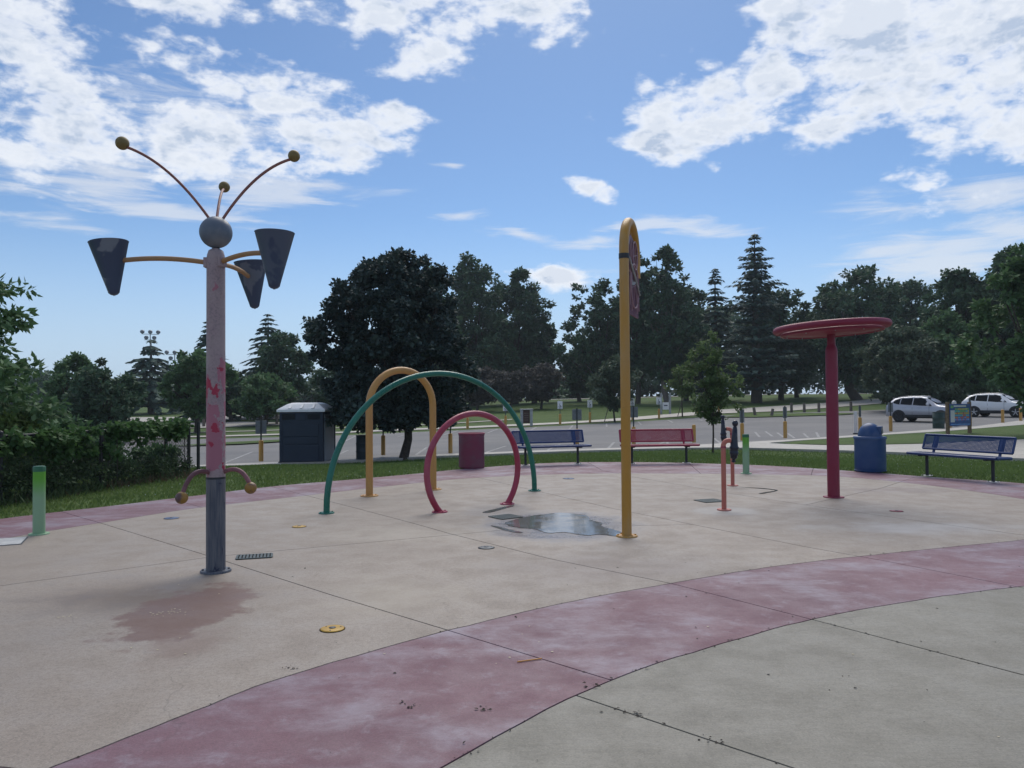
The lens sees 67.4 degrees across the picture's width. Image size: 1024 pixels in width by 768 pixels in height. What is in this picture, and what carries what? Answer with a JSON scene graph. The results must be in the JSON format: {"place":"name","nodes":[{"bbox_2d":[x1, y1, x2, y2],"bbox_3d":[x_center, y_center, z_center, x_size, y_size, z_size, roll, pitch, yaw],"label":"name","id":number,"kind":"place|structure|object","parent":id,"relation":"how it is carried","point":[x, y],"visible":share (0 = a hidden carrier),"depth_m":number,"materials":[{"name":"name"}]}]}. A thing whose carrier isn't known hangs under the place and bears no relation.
{"place":"outdoors","nodes":[
{"label":"outdoors","id":0,"kind":"place"},
{"bbox_2d":[0,465,204,509],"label":"grass","id":1,"kind":"structure","parent":0,"point":[21,497],"depth_m":13.40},
{"bbox_2d":[87,136,299,574],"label":"water play feature","id":2,"kind":"structure","parent":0,"point":[215,234],"depth_m":7.19,"materials":[{"name":"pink metal"}]},
{"bbox_2d":[127,415,278,421],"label":"park road","id":3,"kind":"structure","parent":0,"point":[142,419],"depth_m":84.79,"materials":[{"name":"asphalt"}]},
{"bbox_2d":[177,439,278,445],"bbox_3d":[-15.450,3.337,43.979,2.818,0.129,8.685,-2,-2,44],"label":"grass median","id":4,"kind":"object","parent":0,"point":[241,442],"depth_m":44.04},
{"bbox_2d":[191,422,278,427],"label":"service road","id":5,"kind":"structure","parent":0,"point":[231,424],"depth_m":71.19,"materials":[{"name":"asphalt"}]},
{"bbox_2d":[138,399,881,437],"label":"park path","id":6,"kind":"structure","parent":0,"point":[814,406],"depth_m":72.81,"materials":[{"name":"concrete"}]},
{"bbox_2d":[0,394,1022,518],"bbox_3d":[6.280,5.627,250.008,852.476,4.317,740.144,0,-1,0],"label":"lawn ground","id":7,"kind":"structure","parent":0,"point":[550,412],"depth_m":73.68,"materials":[{"name":"plant"}]},
{"bbox_2d":[0,410,48,487],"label":"bush","id":8,"kind":"object","parent":7,"relation":"on","point":[20,421],"visible":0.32,"depth_m":14.85,"materials":[{"name":"green plant"}]},
{"bbox_2d":[0,274,72,428],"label":"broadleaf tree","id":9,"kind":"object","parent":7,"relation":"on","point":[11,324],"visible":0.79,"depth_m":15.45,"materials":[{"name":"green plant"}]},
{"bbox_2d":[10,414,92,474],"bbox_3d":[-11.588,1.635,18.955,2.237,1.822,2.886,1,-2,-41],"label":"bush","id":10,"kind":"object","parent":7,"relation":"on","point":[65,423],"visible":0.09,"depth_m":19.25,"materials":[{"name":"green plant"}]},
{"bbox_2d":[42,351,96,422],"bbox_3d":[-31.208,0.799,54.606,5.333,6.521,5.288,0,-1,0],"label":"park tree","id":11,"kind":"object","parent":7,"relation":"on","point":[58,385],"visible":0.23,"depth_m":53.86,"materials":[{"name":"green plant"}]},
{"bbox_2d":[0,449,195,501],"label":"fence weeds","id":12,"kind":"object","parent":7,"relation":"on","point":[72,468],"visible":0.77,"depth_m":13.77,"materials":[{"name":"plant"}]},
{"bbox_2d":[59,436,136,476],"bbox_3d":[-9.294,1.681,17.256,1.566,1.154,1.712,0,-1,-27],"label":"bush","id":13,"kind":"object","parent":7,"relation":"on","point":[122,450],"visible":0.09,"depth_m":16.92,"materials":[{"name":"green plant"}]},
{"bbox_2d":[67,357,128,409],"bbox_3d":[-28.369,1.052,53.327,3.918,5.871,3.352,0,-1,0],"label":"park tree","id":14,"kind":"object","parent":7,"relation":"on","point":[102,361],"visible":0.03,"depth_m":53.00,"materials":[{"name":"green plant"}]},
{"bbox_2d":[0,422,199,504],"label":"chain link fence","id":15,"kind":"object","parent":7,"relation":"on","point":[101,440],"visible":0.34,"depth_m":15.00,"materials":[{"name":"metal"}]},
{"bbox_2d":[0,416,194,485],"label":"ivy","id":16,"kind":"object","parent":15,"relation":"attached to","point":[52,440],"visible":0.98,"depth_m":13.96,"materials":[{"name":"green plant"}]},
{"bbox_2d":[57,364,149,435],"bbox_3d":[-25.609,1.318,48.294,5.800,5.120,5.886,0,-1,0],"label":"park tree","id":17,"kind":"object","parent":7,"relation":"on","point":[120,394],"visible":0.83,"depth_m":46.84,"materials":[{"name":"green plant"}]},
{"bbox_2d":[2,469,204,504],"bbox_3d":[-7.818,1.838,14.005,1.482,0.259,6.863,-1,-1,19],"label":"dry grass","id":18,"kind":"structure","parent":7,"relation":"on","point":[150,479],"depth_m":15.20,"materials":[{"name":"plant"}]},
{"bbox_2d":[140,330,159,357],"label":"floodlight tower","id":19,"kind":"structure","parent":7,"relation":"on","point":[150,333],"depth_m":159.98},
{"bbox_2d":[119,340,182,415],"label":"spruce tree","id":20,"kind":"object","parent":7,"relation":"on","point":[153,397],"visible":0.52,"depth_m":98.79,"materials":[{"name":"green plant"}]},
{"bbox_2d":[127,442,182,469],"bbox_3d":[-8.595,1.838,18.612,1.174,0.918,1.367,0,-1,0],"label":"bush","id":21,"kind":"object","parent":7,"relation":"on","point":[153,450],"visible":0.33,"depth_m":18.26,"materials":[{"name":"green plant"}]},
{"bbox_2d":[165,350,183,364],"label":"floodlight tower","id":22,"kind":"structure","parent":7,"relation":"on","point":[170,357],"depth_m":159.66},
{"bbox_2d":[156,347,239,432],"bbox_3d":[-24.305,0.550,60.121,5.833,6.814,5.306,0,-1,0],"label":"park tree","id":23,"kind":"object","parent":7,"relation":"on","point":[186,376],"visible":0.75,"depth_m":58.75,"materials":[{"name":"green plant"}]},
{"bbox_2d":[159,322,249,421],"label":"spruce tree","id":24,"kind":"object","parent":7,"relation":"on","point":[202,343],"visible":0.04,"depth_m":79.26,"materials":[{"name":"green plant"}]},
{"bbox_2d":[225,368,250,421],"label":"park tree","id":25,"kind":"object","parent":7,"relation":"on","point":[231,391],"visible":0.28,"depth_m":77.02,"materials":[{"name":"green plant"}]},
{"bbox_2d":[227,371,298,423],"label":"park tree","id":26,"kind":"object","parent":7,"relation":"on","point":[260,392],"visible":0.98,"depth_m":68.75,"materials":[{"name":"green plant"}]},
{"bbox_2d":[226,314,302,418],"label":"spruce tree","id":27,"kind":"object","parent":7,"relation":"on","point":[266,332],"visible":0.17,"depth_m":84.62,"materials":[{"name":"green plant"}]},
{"bbox_2d":[252,330,314,402],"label":"park tree","id":28,"kind":"object","parent":7,"relation":"on","point":[269,359],"visible":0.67,"depth_m":78.68,"materials":[{"name":"green plant"}]},
{"bbox_2d":[306,367,335,406],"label":"park tree","id":29,"kind":"object","parent":7,"relation":"on","point":[315,378],"visible":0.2,"depth_m":72.97,"materials":[{"name":"green plant"}]},
{"bbox_2d":[299,246,481,460],"bbox_3d":[-4.479,-1.109,28.903,6.745,8.260,5.826,0,-1,0],"label":"maple tree","id":30,"kind":"object","parent":7,"relation":"on","point":[400,304],"visible":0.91,"depth_m":27.65,"materials":[{"name":"green plant"}]},
{"bbox_2d":[415,265,471,372],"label":"poplar tree","id":31,"kind":"object","parent":7,"relation":"on","point":[459,326],"visible":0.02,"depth_m":99.00,"materials":[{"name":"green plant"}]},
{"bbox_2d":[0,300,952,405],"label":"wood","id":32,"kind":"object","parent":7,"relation":"on","point":[651,386],"visible":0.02,"depth_m":160.10,"materials":[{"name":"green plant"}]},
{"bbox_2d":[460,365,497,410],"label":"crab apple tree","id":33,"kind":"object","parent":7,"relation":"on","point":[481,396],"visible":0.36,"depth_m":87.56,"materials":[{"name":"green plant"}]},
{"bbox_2d":[444,251,517,405],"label":"poplar tree","id":34,"kind":"object","parent":7,"relation":"on","point":[471,282],"visible":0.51,"depth_m":101.59,"materials":[{"name":"green plant"}]},
{"bbox_2d":[485,369,532,411],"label":"crab apple tree","id":35,"kind":"object","parent":7,"relation":"on","point":[505,384],"visible":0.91,"depth_m":85.30,"materials":[{"name":"green plant"}]},
{"bbox_2d":[477,266,556,403],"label":"poplar tree","id":36,"kind":"object","parent":7,"relation":"on","point":[520,301],"visible":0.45,"depth_m":106.62,"materials":[{"name":"green plant"}]},
{"bbox_2d":[520,409,532,425],"bbox_3d":[1.089,2.516,57.561,1.000,1.305,0.520,0,-1,0],"label":"brown kiosk","id":37,"kind":"object","parent":7,"relation":"on","point":[526,415],"visible":0.93,"depth_m":57.36,"materials":[{"name":"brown wood"}]},
{"bbox_2d":[516,314,561,402],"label":"poplar tree","id":38,"kind":"object","parent":7,"relation":"on","point":[552,331],"visible":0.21,"depth_m":108.79,"materials":[{"name":"green plant"}]},
{"bbox_2d":[518,362,565,408],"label":"crab apple tree","id":39,"kind":"object","parent":7,"relation":"on","point":[545,374],"visible":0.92,"depth_m":89.12,"materials":[{"name":"green plant"}]},
{"bbox_2d":[557,401,562,424],"bbox_3d":[3.666,2.174,58.568,0.380,1.850,0.187,0,-1,4],"label":"accessible bay bollard","id":40,"kind":"object","parent":7,"relation":"on","point":[560,404],"visible":1,"depth_m":58.53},
{"bbox_2d":[554,347,589,401],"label":"open tree","id":41,"kind":"object","parent":7,"relation":"on","point":[579,388],"visible":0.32,"depth_m":111.15,"materials":[{"name":"green plant"}]},
{"bbox_2d":[587,399,591,421],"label":"accessible bay bollard","id":42,"kind":"object","parent":7,"relation":"on","point":[589,402],"visible":1,"depth_m":61.33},
{"bbox_2d":[548,277,635,391],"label":"open tree","id":43,"kind":"object","parent":7,"relation":"on","point":[595,350],"visible":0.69,"depth_m":100.58,"materials":[{"name":"green plant"}]},
{"bbox_2d":[585,354,642,421],"bbox_3d":[8.268,0.365,62.365,4.938,5.733,4.494,0,-1,0],"label":"young tree","id":44,"kind":"object","parent":7,"relation":"on","point":[610,369],"visible":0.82,"depth_m":61.43,"materials":[{"name":"green plant"}]},
{"bbox_2d":[610,252,662,403],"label":"park tree","id":45,"kind":"object","parent":7,"relation":"on","point":[638,361],"visible":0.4,"depth_m":98.00,"materials":[{"name":"green plant"}]},
{"bbox_2d":[660,393,670,413],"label":"path sign","id":46,"kind":"object","parent":7,"relation":"on","point":[666,405],"visible":0.98,"depth_m":73.10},
{"bbox_2d":[629,243,718,401],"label":"leaning trunk tree","id":47,"kind":"object","parent":7,"relation":"on","point":[669,335],"visible":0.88,"depth_m":94.63,"materials":[{"name":"green plant"}]},
{"bbox_2d":[663,364,698,416],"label":"young tree","id":48,"kind":"object","parent":7,"relation":"on","point":[678,383],"visible":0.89,"depth_m":67.87,"materials":[{"name":"green plant"}]},
{"bbox_2d":[657,287,720,400],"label":"park tree","id":49,"kind":"object","parent":7,"relation":"on","point":[699,295],"visible":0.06,"depth_m":105.48,"materials":[{"name":"green plant"}]},
{"bbox_2d":[682,330,746,451],"bbox_3d":[7.536,0.350,28.343,2.280,4.748,1.798,0,-1,0],"label":"young maple tree","id":50,"kind":"object","parent":7,"relation":"on","point":[711,397],"visible":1,"depth_m":28.30,"materials":[{"name":"green plant"}]},
{"bbox_2d":[674,269,770,397],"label":"spruce tree","id":51,"kind":"object","parent":7,"relation":"on","point":[716,315],"visible":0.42,"depth_m":99.72,"materials":[{"name":"green plant"}]},
{"bbox_2d":[701,234,812,402],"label":"spruce tree","id":52,"kind":"object","parent":7,"relation":"on","point":[753,306],"visible":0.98,"depth_m":92.39,"materials":[{"name":"green plant"}]},
{"bbox_2d":[739,288,824,399],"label":"park tree","id":53,"kind":"object","parent":7,"relation":"on","point":[796,381],"visible":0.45,"depth_m":98.49,"materials":[{"name":"green plant"}]},
{"bbox_2d":[770,320,820,397],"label":"park tree","id":54,"kind":"object","parent":7,"relation":"on","point":[807,376],"visible":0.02,"depth_m":107.68,"materials":[{"name":"green plant"}]},
{"bbox_2d":[806,263,909,399],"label":"oak tree","id":55,"kind":"object","parent":7,"relation":"on","point":[843,300],"visible":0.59,"depth_m":93.04,"materials":[{"name":"green plant"}]},
{"bbox_2d":[852,324,949,404],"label":"park tree","id":56,"kind":"object","parent":7,"relation":"on","point":[895,377],"visible":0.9,"depth_m":66.65,"materials":[{"name":"green plant"}]},
{"bbox_2d":[882,277,939,358],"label":"oak tree","id":57,"kind":"object","parent":7,"relation":"on","point":[911,289],"visible":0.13,"depth_m":101.82,"materials":[{"name":"green plant"}]},
{"bbox_2d":[900,382,970,403],"bbox_3d":[36.475,1.353,66.411,5.806,3.085,5.913,0,-1,0],"label":"shrub","id":58,"kind":"object","parent":7,"relation":"on","point":[943,393],"visible":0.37,"depth_m":64.83,"materials":[{"name":"green plant"}]},
{"bbox_2d":[913,306,986,397],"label":"park tree","id":59,"kind":"object","parent":7,"relation":"on","point":[946,327],"visible":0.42,"depth_m":68.56,"materials":[{"name":"green plant"}]},
{"bbox_2d":[917,266,1005,393],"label":"park tree","id":60,"kind":"object","parent":7,"relation":"on","point":[955,287],"visible":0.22,"depth_m":73.34,"materials":[{"name":"green plant"}]},
{"bbox_2d":[949,242,1023,412],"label":"edge tree","id":61,"kind":"object","parent":7,"relation":"on","point":[1003,367],"visible":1,"depth_m":34.43,"materials":[{"name":"green plant"}]},
{"bbox_2d":[953,244,1023,391],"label":"park tree","id":62,"kind":"object","parent":7,"relation":"on","point":[1007,332],"visible":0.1,"depth_m":71.29,"materials":[{"name":"green plant"}]},
{"bbox_2d":[974,379,1023,400],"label":"shrub","id":63,"kind":"object","parent":7,"relation":"on","point":[985,386],"visible":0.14,"depth_m":66.15,"materials":[{"name":"green plant"}]},
{"bbox_2d":[0,462,1023,767],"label":"splash pad","id":64,"kind":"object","parent":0,"point":[396,576],"visible":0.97,"depth_m":5.39,"materials":[{"name":"grey concrete"}]},
{"bbox_2d":[0,537,27,545],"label":"access hatch","id":65,"kind":"object","parent":64,"relation":"on","point":[12,541],"visible":1,"depth_m":8.83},
{"bbox_2d":[28,466,49,535],"bbox_3d":[-5.760,1.415,9.354,0.230,0.830,0.230,0,-1,0],"label":"lime bollard","id":66,"kind":"object","parent":64,"relation":"on","point":[39,503],"visible":1,"depth_m":9.30,"materials":[{"name":"paint"}]},
{"bbox_2d":[235,553,272,559],"bbox_3d":[-2.647,1.772,7.896,0.361,0.011,0.220,0,-1,-16],"label":"drain grate","id":67,"kind":"object","parent":64,"relation":"on","point":[254,556],"visible":1,"depth_m":7.87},
{"bbox_2d":[319,625,344,632],"bbox_3d":[-1.258,1.708,5.377,0.178,0.016,0.178,0,-1,0],"label":"ground nozzle","id":68,"kind":"object","parent":64,"relation":"on","point":[331,628],"visible":1,"depth_m":5.36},
{"bbox_2d":[360,367,441,496],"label":"yellow spray arch","id":69,"kind":"structure","parent":64,"relation":"on","point":[379,380],"depth_m":13.05,"materials":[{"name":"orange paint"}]},
{"bbox_2d":[318,371,540,513],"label":"green spray arch","id":70,"kind":"structure","parent":64,"relation":"on","point":[365,407],"depth_m":11.80,"materials":[{"name":"teal paint"}]},
{"bbox_2d":[458,432,484,468],"bbox_3d":[-0.949,1.556,18.033,0.634,0.824,0.634,0,-1,0],"label":"drum litter bin","id":71,"kind":"object","parent":64,"relation":"on","point":[471,451],"visible":1,"depth_m":17.77,"materials":[{"name":"metal"}]},
{"bbox_2d":[424,411,520,512],"bbox_3d":[-0.557,1.126,11.355,1.757,1.467,0.224,1,-1,-39],"label":"magenta spray ring","id":72,"kind":"object","parent":64,"relation":"on","point":[445,426],"visible":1,"depth_m":11.21,"materials":[{"name":"paint"}]},
{"bbox_2d":[483,505,513,512],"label":"puddle","id":73,"kind":"object","parent":64,"relation":"on","point":[493,510],"visible":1,"depth_m":11.14,"materials":[{"name":"grey liquid"}]},
{"bbox_2d":[488,514,522,519],"bbox_3d":[-0.087,1.804,10.446,0.363,0.011,0.340,0,-1,-36],"label":"drain grate","id":74,"kind":"object","parent":64,"relation":"on","point":[506,516],"visible":1,"depth_m":10.42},
{"bbox_2d":[490,525,521,532],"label":"puddle","id":75,"kind":"object","parent":64,"relation":"on","point":[502,528],"visible":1,"depth_m":9.42,"materials":[{"name":"grey liquid"}]},
{"bbox_2d":[76,547,1019,763],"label":"leaf litter","id":76,"kind":"object","parent":64,"relation":"on","point":[483,709],"visible":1,"depth_m":4.20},
{"bbox_2d":[511,429,591,465],"bbox_3d":[0.964,1.549,18.762,1.894,0.835,0.625,0,-1,-17],"label":"park bench","id":77,"kind":"object","parent":64,"relation":"on","point":[549,436],"visible":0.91,"depth_m":18.92,"materials":[{"name":"blue metal"}]},
{"bbox_2d":[505,513,621,535],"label":"puddle","id":78,"kind":"object","parent":64,"relation":"on","point":[580,524],"visible":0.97,"depth_m":9.78,"materials":[{"name":"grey liquid"}]},
{"bbox_2d":[616,218,640,537],"bbox_3d":[1.467,-0.123,9.312,0.248,3.797,1.023,-1,-1,22],"label":"yellow spray pole","id":79,"kind":"object","parent":64,"relation":"on","point":[629,267],"visible":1,"depth_m":8.92,"materials":[{"name":"metal"}]},
{"bbox_2d":[619,428,699,463],"bbox_3d":[3.616,1.533,18.918,1.894,0.835,0.625,0,-1,-4],"label":"park bench","id":80,"kind":"object","parent":64,"relation":"on","point":[650,435],"visible":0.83,"depth_m":19.12,"materials":[{"name":"paint"}]},
{"bbox_2d":[695,498,721,502],"bbox_3d":[3.073,1.811,11.926,0.385,0.011,0.340,0,-1,-20],"label":"drain grate","id":81,"kind":"object","parent":64,"relation":"on","point":[712,500],"visible":0.93,"depth_m":11.90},
{"bbox_2d":[717,420,738,510],"bbox_3d":[3.079,1.157,10.959,0.320,1.279,0.200,0,-1,0],"label":"water cannon","id":82,"kind":"object","parent":64,"relation":"on","point":[733,447],"visible":1,"depth_m":10.93,"materials":[{"name":"pink paint"}]},
{"bbox_2d":[720,415,737,485],"bbox_3d":[3.952,1.207,13.978,0.314,1.288,0.200,0,-1,0],"label":"water cannon","id":83,"kind":"object","parent":64,"relation":"on","point":[723,433],"visible":0.73,"depth_m":13.95,"materials":[{"name":"pink paint"}]},
{"bbox_2d":[740,434,751,473],"bbox_3d":[4.931,1.473,16.193,0.230,0.830,0.230,0,-1,0],"label":"lime bollard","id":84,"kind":"object","parent":64,"relation":"on","point":[745,445],"visible":1,"depth_m":16.14,"materials":[{"name":"paint"}]},
{"bbox_2d":[773,317,892,498],"bbox_3d":[5.123,0.406,12.284,1.770,2.805,1.772,0,-1,0],"label":"spray mushroom","id":85,"kind":"object","parent":64,"relation":"on","point":[831,330],"visible":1,"depth_m":12.19,"materials":[{"name":"paint"}]},
{"bbox_2d":[853,423,886,472],"bbox_3d":[7.680,1.353,16.475,0.656,1.040,0.656,0,-1,0],"label":"domed litter bin","id":86,"kind":"object","parent":64,"relation":"on","point":[869,448],"visible":0.99,"depth_m":16.24,"materials":[{"name":"plastic"}]},
{"bbox_2d":[906,433,1016,482],"bbox_3d":[8.662,1.415,14.873,0.625,0.835,1.894,0,-1,-24],"label":"park bench","id":87,"kind":"object","parent":64,"relation":"on","point":[1000,443],"visible":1,"depth_m":14.83,"materials":[{"name":"blue metal"}]},
{"bbox_2d":[0,449,1023,518],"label":"mown grass","id":88,"kind":"structure","parent":0,"point":[1011,471],"depth_m":18.10,"materials":[{"name":"plant"}]},
{"bbox_2d":[0,0,1023,397],"label":"sky","id":89,"kind":"structure","parent":0,"point":[510,134],"materials":[{"name":"blue"}]},
{"bbox_2d":[73,410,1023,464],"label":"parking lot","id":90,"kind":"structure","parent":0,"point":[602,435],"depth_m":45.08,"materials":[{"name":"asphalt"}]},
{"bbox_2d":[255,419,266,461],"bbox_3d":[-9.425,2.113,28.845,0.400,1.580,0.167,0,-1,-18],"label":"sign post","id":91,"kind":"object","parent":90,"relation":"on","point":[261,427],"visible":1,"depth_m":28.84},
{"bbox_2d":[276,401,335,462],"bbox_3d":[-7.607,1.781,28.571,1.760,2.310,1.690,0,-1,1],"label":"portable toilet","id":92,"kind":"object","parent":90,"relation":"on","point":[306,434],"visible":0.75,"depth_m":27.78,"materials":[{"name":"blue plastic"}]},
{"bbox_2d":[379,427,384,454],"bbox_3d":[-5.155,2.093,30.725,0.360,1.500,0.167,0,-1,-10],"label":"kerb bollard","id":93,"kind":"object","parent":90,"relation":"on","point":[382,444],"visible":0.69,"depth_m":30.65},
{"bbox_2d":[448,415,454,452],"bbox_3d":[-2.486,1.986,30.947,0.360,1.600,0.167,0,-1,-5],"label":"kerb bollard","id":94,"kind":"object","parent":90,"relation":"on","point":[450,447],"visible":0.6,"depth_m":30.87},
{"bbox_2d":[572,408,581,443],"bbox_3d":[2.764,1.861,32.649,0.400,1.680,0.167,-1,-1,5],"label":"kerb bollard","id":95,"kind":"object","parent":90,"relation":"on","point":[576,414],"visible":0.7,"depth_m":32.68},
{"bbox_2d":[630,406,637,443],"bbox_3d":[5.293,1.803,33.430,0.380,1.710,0.167,-1,-1,9],"label":"kerb bollard","id":96,"kind":"object","parent":90,"relation":"on","point":[633,411],"visible":0.74,"depth_m":33.45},
{"bbox_2d":[740,409,743,440],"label":"kerb bollard","id":97,"kind":"object","parent":90,"relation":"on","point":[741,421],"visible":0.87,"depth_m":34.80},
{"bbox_2d":[783,406,786,437],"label":"kerb bollard","id":98,"kind":"object","parent":90,"relation":"on","point":[784,422],"visible":1,"depth_m":35.96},
{"bbox_2d":[853,411,857,433],"bbox_3d":[17.565,1.980,39.266,0.260,1.170,0.160,-1,-1,20],"label":"white marker post","id":99,"kind":"object","parent":90,"relation":"on","point":[855,422],"visible":0.75,"depth_m":39.25,"materials":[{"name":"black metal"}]},
{"bbox_2d":[858,405,861,430],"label":"kerb bollard","id":100,"kind":"object","parent":90,"relation":"on","point":[859,421],"visible":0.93,"depth_m":38.85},
{"bbox_2d":[888,401,892,430],"bbox_3d":[19.673,1.685,39.911,0.240,1.550,0.167,-1,-1,26],"label":"kerb bollard","id":101,"kind":"object","parent":90,"relation":"on","point":[890,406],"visible":1,"depth_m":39.90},
{"bbox_2d":[886,396,944,421],"bbox_3d":[27.408,1.657,50.879,2.200,1.776,4.635,0,-1,-37],"label":"parked car","id":102,"kind":"object","parent":90,"relation":"on","point":[912,408],"visible":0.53,"depth_m":50.71,"materials":[{"name":"silver metal"}]},
{"bbox_2d":[961,393,1023,417],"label":"parked car","id":103,"kind":"object","parent":90,"relation":"on","point":[985,404],"visible":0.81,"depth_m":55.05,"materials":[{"name":"white paint"}]},
{"bbox_2d":[128,420,1023,470],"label":"concrete walkway","id":104,"kind":"structure","parent":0,"point":[896,449],"depth_m":29.88,"materials":[{"name":"concrete"}]},
{"bbox_2d":[356,435,365,459],"bbox_3d":[-5.533,2.358,28.709,0.608,0.892,0.608,0,-1,0],"label":"steel barrel","id":105,"kind":"object","parent":104,"relation":"on","point":[360,447],"visible":0.62,"depth_m":28.44,"materials":[{"name":"paint"}]},
{"bbox_2d":[932,412,944,428],"bbox_3d":[23.165,1.965,41.716,0.608,0.892,0.608,0,-1,0],"label":"steel barrel","id":106,"kind":"object","parent":104,"relation":"on","point":[938,420],"visible":1,"depth_m":41.48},
{"bbox_2d":[726,413,853,416],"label":"lot verge","id":107,"kind":"structure","parent":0,"point":[788,414],"depth_m":65.73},
{"bbox_2d":[783,425,1023,444],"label":"verge island","id":108,"kind":"structure","parent":0,"point":[1017,431],"depth_m":34.76,"materials":[{"name":"plant"}]},
{"bbox_2d":[945,402,971,433],"bbox_3d":[21.069,1.654,36.208,1.636,1.600,0.160,0,-1,-24],"label":"notice board","id":109,"kind":"object","parent":108,"relation":"on","point":[957,414],"visible":0.91,"depth_m":36.08,"materials":[{"name":"blue wood"}]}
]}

